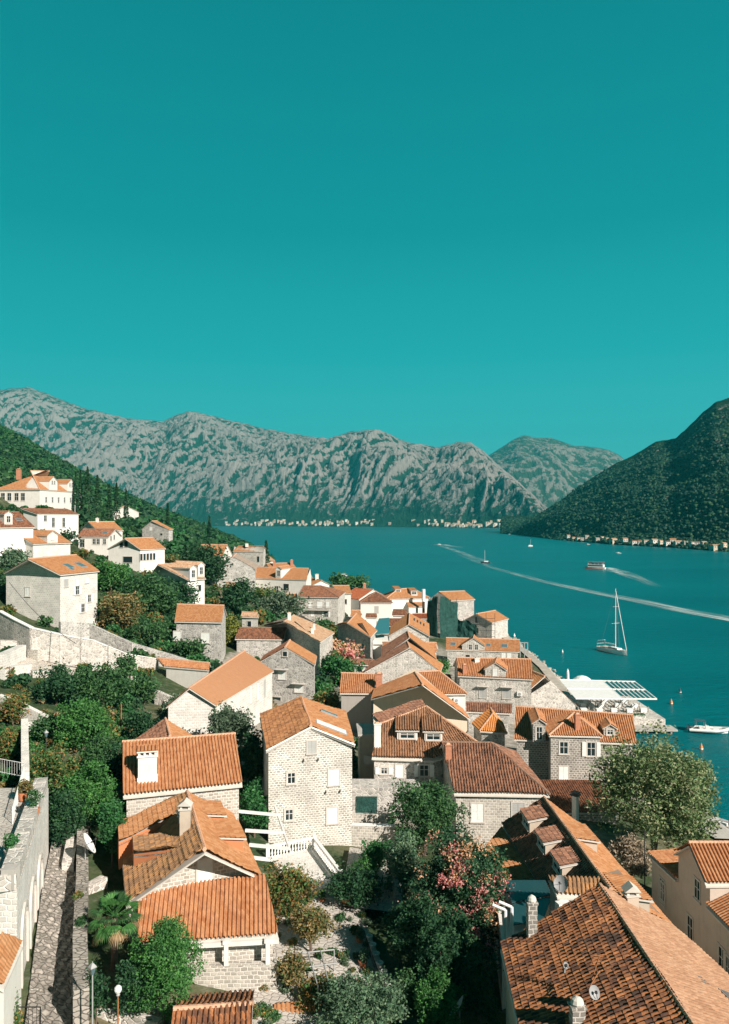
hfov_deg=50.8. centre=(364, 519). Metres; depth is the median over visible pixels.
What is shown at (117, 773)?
shrub
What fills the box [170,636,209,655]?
shrub
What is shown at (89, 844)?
satellite dish
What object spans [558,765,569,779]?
window
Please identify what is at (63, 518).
window
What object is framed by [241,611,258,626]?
house
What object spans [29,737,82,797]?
shrub
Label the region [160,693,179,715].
shrub
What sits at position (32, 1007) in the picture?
railing
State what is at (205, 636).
window
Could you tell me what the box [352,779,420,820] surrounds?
stone wall
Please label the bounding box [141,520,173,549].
house
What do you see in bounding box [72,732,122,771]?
tree
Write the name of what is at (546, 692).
house
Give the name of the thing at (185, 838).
house
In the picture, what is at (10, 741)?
vine
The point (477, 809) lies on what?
window
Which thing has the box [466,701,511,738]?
house
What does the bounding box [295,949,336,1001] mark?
pergola
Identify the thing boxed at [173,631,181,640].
window
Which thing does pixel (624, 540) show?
shore house
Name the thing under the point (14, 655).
stone wall
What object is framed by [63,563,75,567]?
roof window
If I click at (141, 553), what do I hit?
house
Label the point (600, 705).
table
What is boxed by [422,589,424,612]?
chimney pipe
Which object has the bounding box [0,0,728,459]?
sky
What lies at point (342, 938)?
garden path
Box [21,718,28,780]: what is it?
pillar
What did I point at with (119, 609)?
shrub
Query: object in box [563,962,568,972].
satellite dish
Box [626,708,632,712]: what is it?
table
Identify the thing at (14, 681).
undergrowth
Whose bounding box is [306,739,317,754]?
window
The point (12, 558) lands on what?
tree
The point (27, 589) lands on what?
window
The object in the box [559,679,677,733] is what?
restaurant terrace
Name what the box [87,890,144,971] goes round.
fan palm
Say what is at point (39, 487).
house
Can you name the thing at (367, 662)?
house
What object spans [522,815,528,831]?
window
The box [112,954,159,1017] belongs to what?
shrub
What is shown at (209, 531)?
cypress
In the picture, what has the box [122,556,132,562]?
window
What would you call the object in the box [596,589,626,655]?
sailing yacht
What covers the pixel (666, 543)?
shore house
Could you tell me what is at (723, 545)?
shore house
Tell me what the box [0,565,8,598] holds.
tree
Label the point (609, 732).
window
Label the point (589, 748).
window
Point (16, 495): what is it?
window
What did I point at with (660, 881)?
window
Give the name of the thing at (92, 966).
street lamp
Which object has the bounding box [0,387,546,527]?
mountain range
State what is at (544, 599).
water
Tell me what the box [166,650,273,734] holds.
house
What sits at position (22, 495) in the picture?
window
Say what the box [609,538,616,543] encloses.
shore house
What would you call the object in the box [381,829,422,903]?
tree
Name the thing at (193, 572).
window
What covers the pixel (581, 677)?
tent
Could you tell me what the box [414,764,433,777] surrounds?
window
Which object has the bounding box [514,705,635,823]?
house
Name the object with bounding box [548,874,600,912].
shed
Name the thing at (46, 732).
street lamp
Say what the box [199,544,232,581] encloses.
house
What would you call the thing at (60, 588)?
house
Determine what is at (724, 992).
roof window
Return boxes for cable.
[9,582,75,643]
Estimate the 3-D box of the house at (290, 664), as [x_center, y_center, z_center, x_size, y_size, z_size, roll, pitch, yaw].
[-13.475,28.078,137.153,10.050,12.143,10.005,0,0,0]
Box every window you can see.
[6,515,10,522]
[7,493,11,500]
[14,493,18,500]
[20,493,24,500]
[24,587,30,596]
[51,517,54,527]
[62,517,65,527]
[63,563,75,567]
[64,579,68,587]
[74,562,87,566]
[74,585,81,595]
[79,539,84,547]
[79,603,86,612]
[86,594,92,602]
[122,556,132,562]
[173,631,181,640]
[191,569,195,577]
[196,856,214,882]
[199,567,203,574]
[200,632,209,643]
[250,685,252,704]
[256,682,259,701]
[263,679,266,697]
[274,669,287,679]
[282,651,287,656]
[283,583,288,590]
[283,807,294,822]
[286,771,296,785]
[291,683,304,693]
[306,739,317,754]
[310,610,314,616]
[316,719,346,735]
[317,601,322,608]
[320,709,337,717]
[322,611,329,617]
[325,806,338,825]
[326,601,329,608]
[327,768,340,786]
[356,796,376,812]
[374,606,378,612]
[375,766,392,775]
[394,764,404,778]
[399,732,415,739]
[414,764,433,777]
[425,733,441,741]
[468,644,472,650]
[470,802,484,823]
[474,644,478,650]
[477,686,488,698]
[492,668,498,676]
[500,686,513,699]
[501,652,505,657]
[511,802,524,816]
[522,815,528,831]
[535,726,543,740]
[536,837,544,854]
[552,859,560,874]
[558,741,569,754]
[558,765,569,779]
[582,741,600,757]
[606,728,614,735]
[658,874,664,904]
[658,879,665,908]
[686,911,693,940]
[692,875,700,904]
[717,942,726,971]
[718,988,728,997]
[723,950,728,973]
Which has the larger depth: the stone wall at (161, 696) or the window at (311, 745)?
the stone wall at (161, 696)
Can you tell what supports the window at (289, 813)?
in the house at (308, 744)
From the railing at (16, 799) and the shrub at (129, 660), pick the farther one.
the shrub at (129, 660)
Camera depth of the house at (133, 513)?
571.88 m
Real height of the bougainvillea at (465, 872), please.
11.761 m
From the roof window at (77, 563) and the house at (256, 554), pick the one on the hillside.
the house at (256, 554)
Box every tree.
[0,544,31,567]
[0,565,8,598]
[29,658,80,704]
[48,695,116,750]
[49,786,93,846]
[56,755,122,836]
[71,661,137,707]
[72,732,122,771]
[95,798,128,867]
[96,560,132,593]
[115,569,183,612]
[123,612,175,644]
[127,912,206,1023]
[157,573,199,606]
[172,540,232,582]
[203,699,256,748]
[217,573,259,613]
[226,613,247,645]
[240,727,263,786]
[250,582,279,599]
[251,586,312,616]
[315,648,365,685]
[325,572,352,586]
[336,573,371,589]
[378,902,408,966]
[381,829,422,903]
[384,777,470,856]
[387,888,459,982]
[412,901,490,1011]
[584,719,722,860]
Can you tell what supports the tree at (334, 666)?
on the hillside
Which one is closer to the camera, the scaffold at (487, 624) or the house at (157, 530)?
the scaffold at (487, 624)
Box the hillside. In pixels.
[0,497,728,1023]
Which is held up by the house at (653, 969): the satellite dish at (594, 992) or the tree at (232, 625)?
the satellite dish at (594, 992)
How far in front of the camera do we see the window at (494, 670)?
141.99 m
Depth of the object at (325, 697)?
127.74 m
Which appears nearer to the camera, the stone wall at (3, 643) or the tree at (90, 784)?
the tree at (90, 784)
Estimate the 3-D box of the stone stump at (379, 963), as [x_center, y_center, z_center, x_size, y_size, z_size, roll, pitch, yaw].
[1.140,33.595,56.990,0.540,1.610,0.526,0,0,0]
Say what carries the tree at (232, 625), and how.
on the hillside
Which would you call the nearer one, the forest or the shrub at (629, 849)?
the shrub at (629, 849)
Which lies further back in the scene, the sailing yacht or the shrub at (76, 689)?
the sailing yacht
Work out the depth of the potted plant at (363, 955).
57.59 m
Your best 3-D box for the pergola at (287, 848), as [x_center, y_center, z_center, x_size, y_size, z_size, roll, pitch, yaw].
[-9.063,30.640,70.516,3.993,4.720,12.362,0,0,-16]
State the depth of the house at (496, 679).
142.44 m
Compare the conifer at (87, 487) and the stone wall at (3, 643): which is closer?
the stone wall at (3, 643)
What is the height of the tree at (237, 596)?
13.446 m
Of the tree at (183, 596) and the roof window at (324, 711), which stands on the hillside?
the tree at (183, 596)
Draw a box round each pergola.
[239,805,291,861]
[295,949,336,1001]
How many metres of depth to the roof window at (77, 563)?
155.42 m
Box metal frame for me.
[520,642,527,657]
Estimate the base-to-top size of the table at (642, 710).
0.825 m
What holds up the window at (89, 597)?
in the house at (60, 588)
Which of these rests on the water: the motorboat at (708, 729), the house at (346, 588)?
the motorboat at (708, 729)
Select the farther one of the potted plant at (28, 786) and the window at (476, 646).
the window at (476, 646)
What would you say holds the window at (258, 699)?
in the house at (243, 678)
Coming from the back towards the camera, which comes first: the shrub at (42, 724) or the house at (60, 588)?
the house at (60, 588)
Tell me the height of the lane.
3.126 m
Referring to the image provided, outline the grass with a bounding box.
[4,717,80,756]
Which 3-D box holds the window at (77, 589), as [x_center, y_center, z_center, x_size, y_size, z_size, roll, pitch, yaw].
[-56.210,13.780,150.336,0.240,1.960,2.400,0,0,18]
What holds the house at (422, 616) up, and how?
on the hillside
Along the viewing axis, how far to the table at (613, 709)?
152.14 m
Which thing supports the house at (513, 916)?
on the hillside
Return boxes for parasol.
[566,669,568,694]
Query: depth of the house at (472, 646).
190.76 m
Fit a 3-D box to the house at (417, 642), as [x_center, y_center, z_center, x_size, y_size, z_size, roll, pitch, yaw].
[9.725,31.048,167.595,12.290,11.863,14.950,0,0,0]
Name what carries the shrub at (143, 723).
on the hillside
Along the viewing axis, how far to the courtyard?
68.90 m
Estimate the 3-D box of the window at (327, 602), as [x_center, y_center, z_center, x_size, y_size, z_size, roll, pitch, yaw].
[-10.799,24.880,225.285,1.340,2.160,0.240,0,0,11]
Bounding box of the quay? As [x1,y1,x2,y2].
[650,780,728,838]
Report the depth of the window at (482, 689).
142.51 m
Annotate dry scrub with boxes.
[0,685,124,796]
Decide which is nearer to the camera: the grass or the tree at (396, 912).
the tree at (396, 912)
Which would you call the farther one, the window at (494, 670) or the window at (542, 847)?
the window at (494, 670)
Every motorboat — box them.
[686,719,728,733]
[715,817,728,828]
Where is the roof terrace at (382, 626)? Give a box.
[373,618,388,659]
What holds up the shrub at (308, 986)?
on the hillside
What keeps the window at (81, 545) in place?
in the house at (99, 541)
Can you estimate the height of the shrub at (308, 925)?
5.306 m
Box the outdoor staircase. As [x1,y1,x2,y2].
[266,834,342,894]
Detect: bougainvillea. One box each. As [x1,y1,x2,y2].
[397,819,519,932]
[460,899,508,969]
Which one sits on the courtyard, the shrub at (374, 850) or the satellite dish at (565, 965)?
the shrub at (374, 850)
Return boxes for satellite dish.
[83,833,96,859]
[554,875,567,893]
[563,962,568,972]
[589,985,599,999]
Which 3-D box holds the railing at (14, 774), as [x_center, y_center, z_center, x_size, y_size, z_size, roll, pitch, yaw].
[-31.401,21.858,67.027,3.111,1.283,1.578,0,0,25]
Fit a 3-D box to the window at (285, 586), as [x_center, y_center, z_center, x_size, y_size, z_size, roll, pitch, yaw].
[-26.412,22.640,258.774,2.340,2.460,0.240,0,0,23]
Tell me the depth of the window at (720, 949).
60.59 m
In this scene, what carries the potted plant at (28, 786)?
on the stone wall at (23, 863)
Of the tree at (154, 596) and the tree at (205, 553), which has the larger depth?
the tree at (205, 553)
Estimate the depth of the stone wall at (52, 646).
121.55 m
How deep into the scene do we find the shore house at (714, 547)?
991.85 m
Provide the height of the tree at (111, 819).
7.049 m
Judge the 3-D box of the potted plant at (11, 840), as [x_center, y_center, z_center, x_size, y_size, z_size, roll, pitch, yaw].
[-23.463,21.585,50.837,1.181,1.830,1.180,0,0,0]
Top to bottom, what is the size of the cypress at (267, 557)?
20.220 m
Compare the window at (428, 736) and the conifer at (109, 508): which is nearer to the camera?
the window at (428, 736)
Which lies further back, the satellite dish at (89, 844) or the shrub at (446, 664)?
the shrub at (446, 664)
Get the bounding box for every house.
[0,469,79,512]
[0,511,34,555]
[0,932,22,1023]
[4,554,99,627]
[21,505,79,541]
[23,530,71,557]
[78,528,121,556]
[79,518,123,539]
[107,537,165,572]
[112,506,138,519]
[118,790,261,941]
[122,732,241,819]
[136,717,191,738]
[138,873,278,991]
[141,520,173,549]
[149,560,205,603]
[157,657,210,687]
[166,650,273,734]
[171,989,253,1023]
[173,603,226,662]
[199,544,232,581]
[210,553,257,591]
[233,543,266,566]
[235,627,286,658]
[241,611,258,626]
[256,565,311,596]
[260,639,316,702]
[260,696,354,845]
[264,559,295,567]
[264,612,334,675]
[297,585,345,624]
[311,574,329,586]
[332,585,351,616]
[337,613,376,658]
[340,672,382,730]
[350,610,361,616]
[351,583,383,610]
[353,658,373,672]
[356,723,373,778]
[359,592,392,620]
[364,641,442,683]
[365,613,376,627]
[371,669,469,732]
[372,698,476,799]
[381,630,436,659]
[382,641,437,652]
[384,586,429,617]
[389,612,429,641]
[389,618,401,630]
[392,609,407,617]
[407,602,421,613]
[412,613,426,621]
[418,670,467,709]
[430,590,474,631]
[439,741,550,847]
[446,634,519,665]
[453,656,532,723]
[465,610,508,638]
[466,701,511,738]
[472,707,507,746]
[485,796,672,923]
[492,880,568,1009]
[500,880,728,1023]
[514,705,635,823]
[531,671,577,709]
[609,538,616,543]
[621,538,627,543]
[644,830,728,973]
[650,539,657,543]
[663,541,670,546]
[673,540,682,544]
[711,544,719,550]
[720,542,726,549]
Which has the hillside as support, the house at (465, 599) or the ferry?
the house at (465, 599)
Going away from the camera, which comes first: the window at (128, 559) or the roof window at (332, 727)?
the roof window at (332, 727)
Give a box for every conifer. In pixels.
[81,466,95,517]
[92,475,102,518]
[105,484,113,520]
[111,482,120,520]
[123,489,129,519]
[165,503,169,526]
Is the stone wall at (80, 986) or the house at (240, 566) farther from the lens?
the house at (240, 566)
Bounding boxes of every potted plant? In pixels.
[3,831,20,856]
[14,779,27,800]
[23,781,34,800]
[25,789,43,813]
[71,890,83,903]
[74,913,87,926]
[318,890,325,901]
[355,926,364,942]
[358,948,369,967]
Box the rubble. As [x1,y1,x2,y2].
[18,657,57,668]
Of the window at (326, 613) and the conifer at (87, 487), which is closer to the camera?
the window at (326, 613)
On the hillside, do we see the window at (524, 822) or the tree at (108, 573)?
the tree at (108, 573)
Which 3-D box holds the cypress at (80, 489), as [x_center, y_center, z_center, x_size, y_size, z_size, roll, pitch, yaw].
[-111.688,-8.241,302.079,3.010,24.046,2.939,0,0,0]
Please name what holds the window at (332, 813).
in the house at (308, 744)
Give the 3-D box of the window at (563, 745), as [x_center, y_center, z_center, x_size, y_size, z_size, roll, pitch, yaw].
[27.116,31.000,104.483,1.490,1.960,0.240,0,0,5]
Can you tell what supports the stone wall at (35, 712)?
on the hillside
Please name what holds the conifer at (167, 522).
on the hillside
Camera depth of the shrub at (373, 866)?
70.42 m
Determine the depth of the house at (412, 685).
118.08 m
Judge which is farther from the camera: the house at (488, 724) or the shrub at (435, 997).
the house at (488, 724)
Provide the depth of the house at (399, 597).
267.06 m
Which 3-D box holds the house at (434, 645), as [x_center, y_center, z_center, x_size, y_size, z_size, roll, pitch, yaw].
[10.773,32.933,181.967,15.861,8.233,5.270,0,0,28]
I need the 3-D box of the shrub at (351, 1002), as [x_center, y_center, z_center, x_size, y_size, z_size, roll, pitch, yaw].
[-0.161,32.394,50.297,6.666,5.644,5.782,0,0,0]
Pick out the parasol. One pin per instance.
(567, 674)
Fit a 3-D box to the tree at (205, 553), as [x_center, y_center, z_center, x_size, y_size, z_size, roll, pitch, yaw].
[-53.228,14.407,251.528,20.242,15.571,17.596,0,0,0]
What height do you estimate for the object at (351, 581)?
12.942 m
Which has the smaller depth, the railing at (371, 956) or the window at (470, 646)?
the railing at (371, 956)
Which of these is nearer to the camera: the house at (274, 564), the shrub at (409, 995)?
the shrub at (409, 995)
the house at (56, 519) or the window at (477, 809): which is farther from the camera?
the house at (56, 519)
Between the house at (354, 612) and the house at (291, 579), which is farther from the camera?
the house at (291, 579)
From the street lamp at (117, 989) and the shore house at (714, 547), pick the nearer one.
the street lamp at (117, 989)
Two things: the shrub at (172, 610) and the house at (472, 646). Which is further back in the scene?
the house at (472, 646)
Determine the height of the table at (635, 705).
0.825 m
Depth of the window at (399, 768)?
92.55 m
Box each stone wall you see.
[0,610,158,669]
[0,640,16,649]
[0,645,25,668]
[0,664,31,679]
[0,694,47,720]
[0,777,48,987]
[27,649,43,660]
[28,721,55,731]
[31,670,70,677]
[55,833,76,871]
[59,622,188,666]
[73,807,90,1023]
[89,875,107,894]
[90,1008,161,1023]
[91,659,101,671]
[155,689,172,705]
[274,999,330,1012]
[350,823,399,851]
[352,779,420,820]
[352,813,391,823]
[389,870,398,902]
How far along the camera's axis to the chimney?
93.02 m
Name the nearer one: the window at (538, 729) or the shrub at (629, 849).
the shrub at (629, 849)
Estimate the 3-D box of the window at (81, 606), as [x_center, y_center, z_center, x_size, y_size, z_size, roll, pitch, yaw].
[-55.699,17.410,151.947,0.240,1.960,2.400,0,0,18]
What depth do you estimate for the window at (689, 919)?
65.84 m
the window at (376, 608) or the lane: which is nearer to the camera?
the lane
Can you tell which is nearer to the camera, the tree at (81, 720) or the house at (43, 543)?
the tree at (81, 720)
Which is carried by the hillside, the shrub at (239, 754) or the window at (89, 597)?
the shrub at (239, 754)
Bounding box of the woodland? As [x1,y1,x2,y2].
[0,424,274,559]
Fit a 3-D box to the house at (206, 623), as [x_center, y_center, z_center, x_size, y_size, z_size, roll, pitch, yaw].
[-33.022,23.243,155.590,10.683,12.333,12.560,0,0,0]
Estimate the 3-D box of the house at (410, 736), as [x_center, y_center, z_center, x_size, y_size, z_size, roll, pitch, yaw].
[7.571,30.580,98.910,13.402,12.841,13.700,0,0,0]
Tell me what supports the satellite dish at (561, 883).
on the house at (513, 916)
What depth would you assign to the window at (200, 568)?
196.32 m
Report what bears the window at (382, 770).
in the house at (410, 736)
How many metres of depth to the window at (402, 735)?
94.82 m
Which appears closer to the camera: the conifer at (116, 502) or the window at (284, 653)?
the window at (284, 653)
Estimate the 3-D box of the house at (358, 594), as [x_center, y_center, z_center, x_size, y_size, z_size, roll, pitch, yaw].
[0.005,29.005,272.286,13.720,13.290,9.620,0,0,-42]
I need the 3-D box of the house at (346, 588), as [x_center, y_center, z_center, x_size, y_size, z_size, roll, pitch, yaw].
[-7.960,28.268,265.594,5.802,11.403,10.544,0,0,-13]
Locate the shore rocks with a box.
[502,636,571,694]
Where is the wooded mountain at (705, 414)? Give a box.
[502,398,728,550]
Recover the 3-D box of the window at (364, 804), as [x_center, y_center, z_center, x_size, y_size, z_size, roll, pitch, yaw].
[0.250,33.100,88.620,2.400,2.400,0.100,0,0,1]
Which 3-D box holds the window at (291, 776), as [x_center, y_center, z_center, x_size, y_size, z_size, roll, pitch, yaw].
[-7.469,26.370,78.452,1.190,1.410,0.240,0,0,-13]
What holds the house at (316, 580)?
on the hillside
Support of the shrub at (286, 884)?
on the hillside
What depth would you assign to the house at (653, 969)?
44.24 m
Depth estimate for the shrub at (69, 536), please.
234.58 m
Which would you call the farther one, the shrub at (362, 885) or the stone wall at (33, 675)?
the stone wall at (33, 675)
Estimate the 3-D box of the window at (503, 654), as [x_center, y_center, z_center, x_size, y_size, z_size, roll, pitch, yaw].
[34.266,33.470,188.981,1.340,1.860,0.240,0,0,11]
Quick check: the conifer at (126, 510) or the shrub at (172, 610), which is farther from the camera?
the conifer at (126, 510)
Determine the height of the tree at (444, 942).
8.824 m
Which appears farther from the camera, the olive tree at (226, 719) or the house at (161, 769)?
the olive tree at (226, 719)
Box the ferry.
[585,561,605,568]
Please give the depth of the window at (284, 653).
133.98 m
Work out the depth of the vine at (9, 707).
90.78 m
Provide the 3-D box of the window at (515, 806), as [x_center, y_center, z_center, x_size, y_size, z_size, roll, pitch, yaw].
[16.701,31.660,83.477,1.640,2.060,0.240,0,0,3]
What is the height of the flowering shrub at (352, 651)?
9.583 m
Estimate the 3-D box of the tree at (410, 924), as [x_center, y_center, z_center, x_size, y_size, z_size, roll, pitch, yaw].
[4.341,31.355,55.850,5.688,8.771,5.246,0,0,-36]
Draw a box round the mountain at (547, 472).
[488,435,623,507]
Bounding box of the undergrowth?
[0,504,357,809]
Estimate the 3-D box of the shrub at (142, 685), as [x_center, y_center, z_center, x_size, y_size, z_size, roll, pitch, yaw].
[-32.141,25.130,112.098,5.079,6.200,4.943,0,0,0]
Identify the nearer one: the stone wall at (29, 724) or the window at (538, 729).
the stone wall at (29, 724)
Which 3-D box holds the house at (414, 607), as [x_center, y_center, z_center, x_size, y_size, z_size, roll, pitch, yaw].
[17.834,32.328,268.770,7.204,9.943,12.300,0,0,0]
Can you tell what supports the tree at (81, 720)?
on the hillside
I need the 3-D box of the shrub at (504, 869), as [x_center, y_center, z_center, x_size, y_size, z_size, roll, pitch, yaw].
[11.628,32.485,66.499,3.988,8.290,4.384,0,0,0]
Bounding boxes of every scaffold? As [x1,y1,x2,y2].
[427,596,457,637]
[456,618,477,637]
[477,613,494,636]
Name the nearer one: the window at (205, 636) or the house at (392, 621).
the window at (205, 636)
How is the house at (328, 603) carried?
on the hillside
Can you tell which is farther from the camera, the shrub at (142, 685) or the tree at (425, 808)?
the shrub at (142, 685)
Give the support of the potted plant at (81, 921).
on the stone wall at (80, 986)
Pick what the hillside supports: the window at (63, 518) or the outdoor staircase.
the outdoor staircase
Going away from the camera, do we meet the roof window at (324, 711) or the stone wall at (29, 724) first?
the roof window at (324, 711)
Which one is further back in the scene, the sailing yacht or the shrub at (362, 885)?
the sailing yacht
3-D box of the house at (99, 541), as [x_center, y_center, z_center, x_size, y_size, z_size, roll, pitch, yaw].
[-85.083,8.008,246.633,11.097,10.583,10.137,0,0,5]
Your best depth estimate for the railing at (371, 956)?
58.48 m
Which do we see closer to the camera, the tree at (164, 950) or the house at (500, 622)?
the tree at (164, 950)
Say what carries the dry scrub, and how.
on the hillside
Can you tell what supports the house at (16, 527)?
on the hillside
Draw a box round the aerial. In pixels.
[589,954,604,986]
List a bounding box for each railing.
[1,759,24,777]
[12,763,24,823]
[16,1006,40,1023]
[363,931,384,988]
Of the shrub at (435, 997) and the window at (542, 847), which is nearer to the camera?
the shrub at (435, 997)
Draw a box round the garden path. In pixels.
[252,870,381,1023]
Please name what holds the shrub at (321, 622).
on the hillside
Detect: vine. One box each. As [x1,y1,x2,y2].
[0,688,33,726]
[0,723,28,763]
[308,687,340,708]
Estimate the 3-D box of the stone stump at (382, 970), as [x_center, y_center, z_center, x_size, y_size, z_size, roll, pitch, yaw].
[1.400,33.595,55.930,0.540,1.610,0.526,0,0,0]
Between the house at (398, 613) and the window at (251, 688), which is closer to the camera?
the window at (251, 688)
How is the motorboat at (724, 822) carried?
on the water
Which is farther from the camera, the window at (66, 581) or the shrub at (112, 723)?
the window at (66, 581)
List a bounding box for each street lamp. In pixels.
[44,730,48,773]
[88,961,96,1023]
[114,985,121,1023]
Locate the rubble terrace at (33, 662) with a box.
[16,656,106,674]
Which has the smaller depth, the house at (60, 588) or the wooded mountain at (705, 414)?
the house at (60, 588)
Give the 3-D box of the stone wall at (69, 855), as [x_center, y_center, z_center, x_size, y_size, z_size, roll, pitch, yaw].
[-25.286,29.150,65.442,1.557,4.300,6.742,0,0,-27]
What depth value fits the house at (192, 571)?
194.89 m
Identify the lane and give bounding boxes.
[25,840,75,1023]
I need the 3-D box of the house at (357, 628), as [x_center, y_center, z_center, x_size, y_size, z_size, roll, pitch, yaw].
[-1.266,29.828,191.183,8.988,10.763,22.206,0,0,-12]
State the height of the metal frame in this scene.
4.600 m
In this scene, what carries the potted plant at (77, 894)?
on the stone wall at (80, 986)
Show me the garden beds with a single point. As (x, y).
(269, 1013)
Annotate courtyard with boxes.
[339,847,402,910]
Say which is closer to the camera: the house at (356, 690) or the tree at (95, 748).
the tree at (95, 748)
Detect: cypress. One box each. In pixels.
[72,471,79,512]
[78,469,82,510]
[206,516,211,537]
[264,540,270,562]
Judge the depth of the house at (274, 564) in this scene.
407.55 m
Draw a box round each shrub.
[13,987,26,1023]
[29,710,60,742]
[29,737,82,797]
[60,527,83,546]
[61,673,97,705]
[83,739,122,792]
[84,962,111,1023]
[90,702,124,742]
[96,590,148,628]
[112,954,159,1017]
[113,649,138,679]
[122,698,159,738]
[128,670,164,704]
[157,601,176,614]
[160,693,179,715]
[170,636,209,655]
[237,744,243,772]
[239,776,272,837]
[258,857,322,918]
[273,945,309,988]
[287,900,340,953]
[292,969,349,1015]
[310,965,412,1023]
[312,615,333,625]
[322,859,389,909]
[331,638,364,670]
[349,854,382,874]
[358,836,391,871]
[390,967,415,1023]
[412,963,466,1023]
[437,656,452,675]
[489,849,513,910]
[608,830,651,879]
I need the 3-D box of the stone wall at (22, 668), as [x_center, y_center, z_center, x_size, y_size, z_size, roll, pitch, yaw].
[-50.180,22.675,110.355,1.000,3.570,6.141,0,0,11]
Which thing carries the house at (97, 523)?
on the hillside
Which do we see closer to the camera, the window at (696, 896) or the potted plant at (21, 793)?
the potted plant at (21, 793)
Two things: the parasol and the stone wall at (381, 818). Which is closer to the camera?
the stone wall at (381, 818)
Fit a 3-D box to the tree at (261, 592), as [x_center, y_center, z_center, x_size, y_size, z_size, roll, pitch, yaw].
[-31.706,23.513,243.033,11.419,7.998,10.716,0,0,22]
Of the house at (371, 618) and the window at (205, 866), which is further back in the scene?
the house at (371, 618)
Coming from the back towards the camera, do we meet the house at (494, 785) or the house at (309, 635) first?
the house at (309, 635)
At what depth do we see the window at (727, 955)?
59.64 m
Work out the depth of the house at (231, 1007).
44.76 m
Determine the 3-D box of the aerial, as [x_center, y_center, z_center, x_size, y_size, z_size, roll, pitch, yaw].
[12.511,24.459,41.890,1.374,1.340,0.461,0,0,-40]
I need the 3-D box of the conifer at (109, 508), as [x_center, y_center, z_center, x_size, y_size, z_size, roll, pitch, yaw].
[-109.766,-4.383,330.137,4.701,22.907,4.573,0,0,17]
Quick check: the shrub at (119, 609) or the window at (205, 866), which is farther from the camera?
the shrub at (119, 609)
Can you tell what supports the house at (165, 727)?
on the hillside
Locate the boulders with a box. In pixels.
[508,634,568,690]
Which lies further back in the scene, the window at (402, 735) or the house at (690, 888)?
the window at (402, 735)
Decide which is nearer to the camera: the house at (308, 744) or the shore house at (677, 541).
the house at (308, 744)
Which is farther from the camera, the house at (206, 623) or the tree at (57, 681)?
the house at (206, 623)
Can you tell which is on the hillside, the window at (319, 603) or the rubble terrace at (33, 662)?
the rubble terrace at (33, 662)
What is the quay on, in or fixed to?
on the hillside
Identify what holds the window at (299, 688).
in the house at (290, 664)
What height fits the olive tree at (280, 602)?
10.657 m
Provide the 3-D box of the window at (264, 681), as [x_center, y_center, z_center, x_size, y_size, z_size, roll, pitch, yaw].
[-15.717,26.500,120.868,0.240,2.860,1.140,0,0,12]
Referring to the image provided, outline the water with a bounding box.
[212,526,728,820]
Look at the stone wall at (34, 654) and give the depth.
119.80 m
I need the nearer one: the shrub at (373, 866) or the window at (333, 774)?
the shrub at (373, 866)
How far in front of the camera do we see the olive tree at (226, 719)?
94.05 m
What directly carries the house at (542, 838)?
on the hillside
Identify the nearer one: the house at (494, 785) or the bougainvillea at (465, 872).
the bougainvillea at (465, 872)
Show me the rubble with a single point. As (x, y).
(42, 661)
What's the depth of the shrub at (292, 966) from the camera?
53.18 m
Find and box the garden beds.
[252,902,377,1023]
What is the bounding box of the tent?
[573,675,590,679]
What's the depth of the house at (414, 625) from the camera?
201.43 m
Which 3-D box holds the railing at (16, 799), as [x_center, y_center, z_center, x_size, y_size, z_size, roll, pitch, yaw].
[-27.876,21.858,61.960,0.068,1.283,10.937,0,0,-20]
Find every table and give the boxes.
[597,703,603,707]
[610,707,616,711]
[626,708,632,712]
[630,703,637,707]
[639,708,646,712]
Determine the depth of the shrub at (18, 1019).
43.48 m
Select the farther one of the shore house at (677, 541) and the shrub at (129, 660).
the shore house at (677, 541)
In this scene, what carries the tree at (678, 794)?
on the hillside
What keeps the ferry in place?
on the water
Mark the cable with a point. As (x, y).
(39, 616)
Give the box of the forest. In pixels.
[499,402,728,551]
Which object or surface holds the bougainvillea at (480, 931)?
on the hillside
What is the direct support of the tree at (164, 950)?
on the hillside

